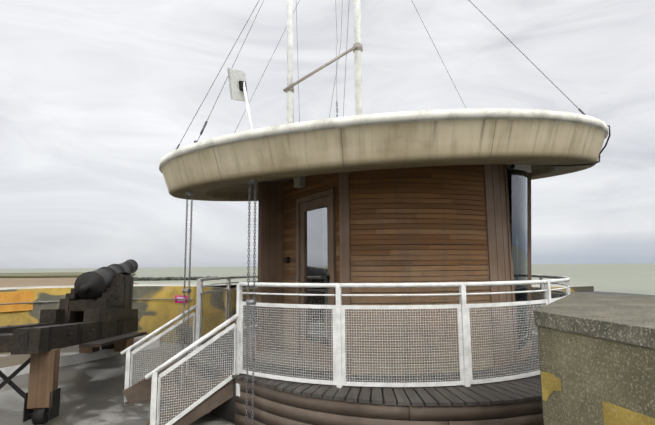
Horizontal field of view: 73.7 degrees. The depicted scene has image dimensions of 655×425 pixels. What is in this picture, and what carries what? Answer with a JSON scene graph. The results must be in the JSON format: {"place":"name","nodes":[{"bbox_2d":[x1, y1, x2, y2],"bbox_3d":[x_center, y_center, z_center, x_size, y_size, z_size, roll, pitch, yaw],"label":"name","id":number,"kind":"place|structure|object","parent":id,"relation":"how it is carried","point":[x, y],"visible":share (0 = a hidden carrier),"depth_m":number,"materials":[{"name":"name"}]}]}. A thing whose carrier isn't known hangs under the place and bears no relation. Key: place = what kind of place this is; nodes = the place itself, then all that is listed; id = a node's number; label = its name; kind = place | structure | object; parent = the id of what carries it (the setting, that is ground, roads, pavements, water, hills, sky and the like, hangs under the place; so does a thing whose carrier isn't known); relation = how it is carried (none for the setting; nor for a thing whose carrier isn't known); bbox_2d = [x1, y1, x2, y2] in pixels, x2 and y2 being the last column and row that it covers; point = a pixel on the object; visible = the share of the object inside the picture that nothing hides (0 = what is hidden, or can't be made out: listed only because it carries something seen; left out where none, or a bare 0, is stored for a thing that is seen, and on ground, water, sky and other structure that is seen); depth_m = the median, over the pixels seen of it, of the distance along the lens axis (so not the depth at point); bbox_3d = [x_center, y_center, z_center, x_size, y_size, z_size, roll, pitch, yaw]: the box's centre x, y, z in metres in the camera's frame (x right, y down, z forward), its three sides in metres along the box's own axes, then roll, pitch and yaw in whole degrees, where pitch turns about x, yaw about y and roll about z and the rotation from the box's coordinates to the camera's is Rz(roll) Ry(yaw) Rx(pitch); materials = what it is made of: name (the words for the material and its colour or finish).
{"place":"outdoors","nodes":[
{"label":"outdoors","id":0,"kind":"place"},
{"bbox_2d":[0,272,134,277],"bbox_3d":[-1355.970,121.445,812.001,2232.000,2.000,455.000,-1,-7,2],"label":"land","id":1,"kind":"structure","parent":0,"point":[49,274],"depth_m":639.16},
{"bbox_2d":[236,383,239,396],"bbox_3d":[-0.996,1.975,4.863,0.053,0.130,0.042,-1,-7,2],"label":"label","id":2,"kind":"object","parent":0,"point":[237,389],"visible":1,"depth_m":4.86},
{"bbox_2d":[0,343,478,424],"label":"ground","id":3,"kind":"structure","parent":0,"point":[91,393],"depth_m":6.00,"materials":[{"name":"concrete"}]},
{"bbox_2d":[0,259,137,423],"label":"cannon","id":4,"kind":"object","parent":3,"relation":"on","point":[94,284],"visible":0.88,"depth_m":7.19,"materials":[{"name":"metal"}]},
{"bbox_2d":[0,335,159,378],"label":"floor","id":5,"kind":"structure","parent":3,"relation":"on","point":[10,364],"depth_m":8.09,"materials":[{"name":"concrete"}]},
{"bbox_2d":[0,275,146,354],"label":"carriage","id":6,"kind":"object","parent":5,"relation":"on","point":[72,312],"visible":0.83,"depth_m":6.70,"materials":[{"name":"brown wood"}]},
{"bbox_2d":[27,331,133,408],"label":"cannon platform legs","id":7,"kind":"object","parent":5,"relation":"on","point":[43,375],"visible":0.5,"depth_m":4.97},
{"bbox_2d":[0,284,257,344],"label":"wall","id":8,"kind":"structure","parent":3,"relation":"on","point":[154,314],"depth_m":10.19,"materials":[{"name":"yellow paint"}]},
{"bbox_2d":[0,291,33,311],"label":"orange painted patch","id":9,"kind":"object","parent":8,"relation":"attached to","point":[17,297],"depth_m":9.44,"materials":[{"name":"orange paint"}]},
{"bbox_2d":[0,298,222,304],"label":"conduit pipe","id":10,"kind":"object","parent":8,"relation":"attached to","point":[59,301],"depth_m":9.89,"materials":[{"name":"metal"}]},
{"bbox_2d":[175,295,187,302],"bbox_3d":[-3.417,2.025,10.194,0.360,0.170,0.012,-3,-8,22],"label":"pink sign","id":11,"kind":"object","parent":8,"relation":"attached to","point":[178,297],"visible":0.67,"depth_m":10.20,"materials":[{"name":"pink plastic"}]},
{"bbox_2d":[123,356,233,424],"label":"stairs","id":12,"kind":"structure","parent":3,"relation":"on","point":[139,391],"depth_m":5.21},
{"bbox_2d":[195,363,490,423],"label":"deck substructure","id":13,"kind":"object","parent":3,"relation":"on","point":[225,410],"visible":0.02,"depth_m":5.03,"materials":[{"name":"brown"}]},
{"bbox_2d":[243,333,332,370],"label":"deck floor","id":14,"kind":"structure","parent":13,"relation":"on","point":[282,357],"depth_m":5.69,"materials":[{"name":"grey wood"}]},
{"bbox_2d":[259,165,492,374],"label":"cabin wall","id":15,"kind":"structure","parent":14,"relation":"on","point":[405,265],"depth_m":5.06,"materials":[{"name":"brown wood"}]},
{"bbox_2d":[294,177,304,187],"bbox_3d":[-0.389,-0.463,6.060,0.090,0.220,0.170,4,-8,-31],"label":"wall light","id":16,"kind":"object","parent":15,"relation":"attached to","point":[299,182],"visible":0.64,"depth_m":6.00,"materials":[{"name":"grey plastic"}]},
{"bbox_2d":[285,257,329,288],"bbox_3d":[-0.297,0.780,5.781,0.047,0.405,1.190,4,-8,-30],"label":"door handle","id":17,"kind":"object","parent":15,"relation":"attached to","point":[287,259],"visible":0.93,"depth_m":5.32,"materials":[{"name":"black metal"}]},
{"bbox_2d":[159,108,607,200],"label":"roof","id":18,"kind":"structure","parent":15,"relation":"on","point":[225,167],"depth_m":4.33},
{"bbox_2d":[180,179,256,424],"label":"chains","id":19,"kind":"object","parent":18,"relation":"hanging from","point":[249,301],"visible":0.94,"depth_m":4.82,"materials":[{"name":"grey metal"}]},
{"bbox_2d":[243,82,252,129],"bbox_3d":[-1.026,-1.243,5.744,0.231,1.008,0.040,-2,-7,11],"label":"antenna pole","id":20,"kind":"object","parent":18,"relation":"on","point":[247,108],"visible":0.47,"depth_m":5.75,"materials":[{"name":"white metal"}]},
{"bbox_2d":[227,68,248,101],"bbox_3d":[-1.167,-1.689,5.789,0.080,0.458,0.396,-5,-8,30],"label":"panel antenna","id":21,"kind":"object","parent":20,"relation":"attached to","point":[237,79],"visible":0.93,"depth_m":5.75,"materials":[{"name":"grey plastic"}]},
{"bbox_2d":[287,0,362,123],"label":"mast poles","id":22,"kind":"object","parent":18,"relation":"on","point":[358,61],"depth_m":7.64,"materials":[{"name":"white metal"}]},
{"bbox_2d":[283,43,362,92],"bbox_3d":[-0.076,-2.516,7.655,1.398,0.861,0.191,-1,-7,2],"label":"crossbar","id":23,"kind":"object","parent":22,"relation":"attached to","point":[357,46],"visible":0.88,"depth_m":7.58,"materials":[{"name":"grey metal"}]},
{"bbox_2d":[176,0,585,148],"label":"guy wires","id":24,"kind":"object","parent":18,"relation":"on","point":[205,124],"visible":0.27,"depth_m":7.12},
{"bbox_2d":[535,125,610,166],"bbox_3d":[2.386,-0.852,5.359,2.450,0.604,0.338,1,-7,-16],"label":"cable","id":25,"kind":"object","parent":18,"relation":"attached to","point":[603,148],"visible":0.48,"depth_m":5.53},
{"bbox_2d":[257,164,518,373],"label":"cabin posts and door frame","id":26,"kind":"object","parent":15,"relation":"attached to","point":[270,230],"visible":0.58,"depth_m":5.53,"materials":[{"name":"brown wood"}]},
{"bbox_2d":[305,207,327,345],"bbox_3d":[-0.136,0.798,5.617,0.338,1.705,0.520,-1,-7,2],"label":"door glass","id":27,"kind":"object","parent":26,"relation":"in","point":[316,244],"visible":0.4,"depth_m":5.63,"materials":[{"name":"clear glass"}]},
{"bbox_2d":[283,165,493,374],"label":"wood cladding wall","id":28,"kind":"structure","parent":15,"relation":"attached to","point":[405,185],"depth_m":5.07,"materials":[{"name":"brown wood"}]},
{"bbox_2d":[192,327,541,405],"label":"deck boards","id":29,"kind":"object","parent":13,"relation":"on","point":[517,390],"visible":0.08,"depth_m":4.40,"materials":[{"name":"wood"}]},
{"bbox_2d":[235,379,543,424],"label":"deck face boards","id":30,"kind":"object","parent":13,"relation":"attached to","point":[272,406],"visible":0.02,"depth_m":4.02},
{"bbox_2d":[120,274,570,424],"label":"white railing","id":31,"kind":"object","parent":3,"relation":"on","point":[545,290],"visible":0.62,"depth_m":4.59,"materials":[{"name":"white metal"}]},
{"bbox_2d":[132,289,563,424],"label":"mesh railing panels","id":32,"kind":"object","parent":31,"relation":"attached to","point":[356,337],"visible":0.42,"depth_m":4.57,"materials":[{"name":"grey metal"}]},
{"bbox_2d":[534,293,654,424],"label":"concrete wall","id":33,"kind":"structure","parent":3,"relation":"on","point":[595,350],"depth_m":2.10,"materials":[{"name":"concrete"}]},
{"bbox_2d":[541,372,654,424],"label":"yellow block paint patches","id":34,"kind":"object","parent":33,"relation":"attached to","point":[613,414],"visible":1,"depth_m":1.94,"materials":[{"name":"yellow paint"}]},
{"bbox_2d":[0,263,654,294],"bbox_3d":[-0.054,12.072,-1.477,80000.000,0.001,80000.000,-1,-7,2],"label":"sea","id":35,"kind":"structure","parent":0,"point":[635,278],"depth_m":644.18,"materials":[{"name":"liquid"}]},
{"bbox_2d":[0,277,137,287],"bbox_3d":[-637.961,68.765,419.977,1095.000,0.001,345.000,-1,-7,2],"label":"beach sand","id":36,"kind":"structure","parent":35,"relation":"on","point":[35,281],"depth_m":388.85,"materials":[{"name":"beige sand"}]},
{"bbox_2d":[134,276,217,280],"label":"groyne rock","id":37,"kind":"object","parent":35,"relation":"on","point":[160,278],"visible":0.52,"depth_m":409.51,"materials":[{"name":"grey stone"}]},
{"bbox_2d":[0,0,654,268],"label":"sky","id":38,"kind":"structure","parent":0,"point":[94,94],"materials":[{"name":"white"}]},
{"bbox_2d":[336,49,337,116],"bbox_3d":[0.163,-1.757,7.466,0.034,2.360,0.034,-1,-7,2],"label":"cable","id":39,"kind":"object","parent":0,"point":[336,82],"visible":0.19,"depth_m":7.53,"materials":[{"name":"grey metal"}]},
{"bbox_2d":[192,284,593,343],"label":"cabin parapet wall","id":40,"kind":"structure","parent":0,"point":[577,288],"depth_m":9.40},
{"bbox_2d":[507,164,530,178],"bbox_3d":[1.965,-0.509,8.187,2.050,0.524,4.814,4,-8,-32],"label":"cabin head frame","id":41,"kind":"object","parent":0,"point":[527,168],"visible":0.21,"depth_m":5.84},
{"bbox_2d":[518,173,531,361],"bbox_3d":[1.979,0.710,8.043,2.090,2.935,4.535,4,-8,-32],"label":"window frame","id":42,"kind":"object","parent":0,"point":[529,262],"depth_m":6.38,"materials":[{"name":"grey metal"}]},
{"bbox_2d":[508,164,527,349],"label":"window","id":43,"kind":"structure","parent":42,"relation":"in","point":[518,190],"depth_m":5.79,"materials":[{"name":"grey glass"}]},
{"bbox_2d":[551,291,654,298],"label":"sea wall","id":44,"kind":"structure","parent":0,"point":[607,293],"depth_m":7.92,"materials":[{"name":"grey concrete"}]}
]}

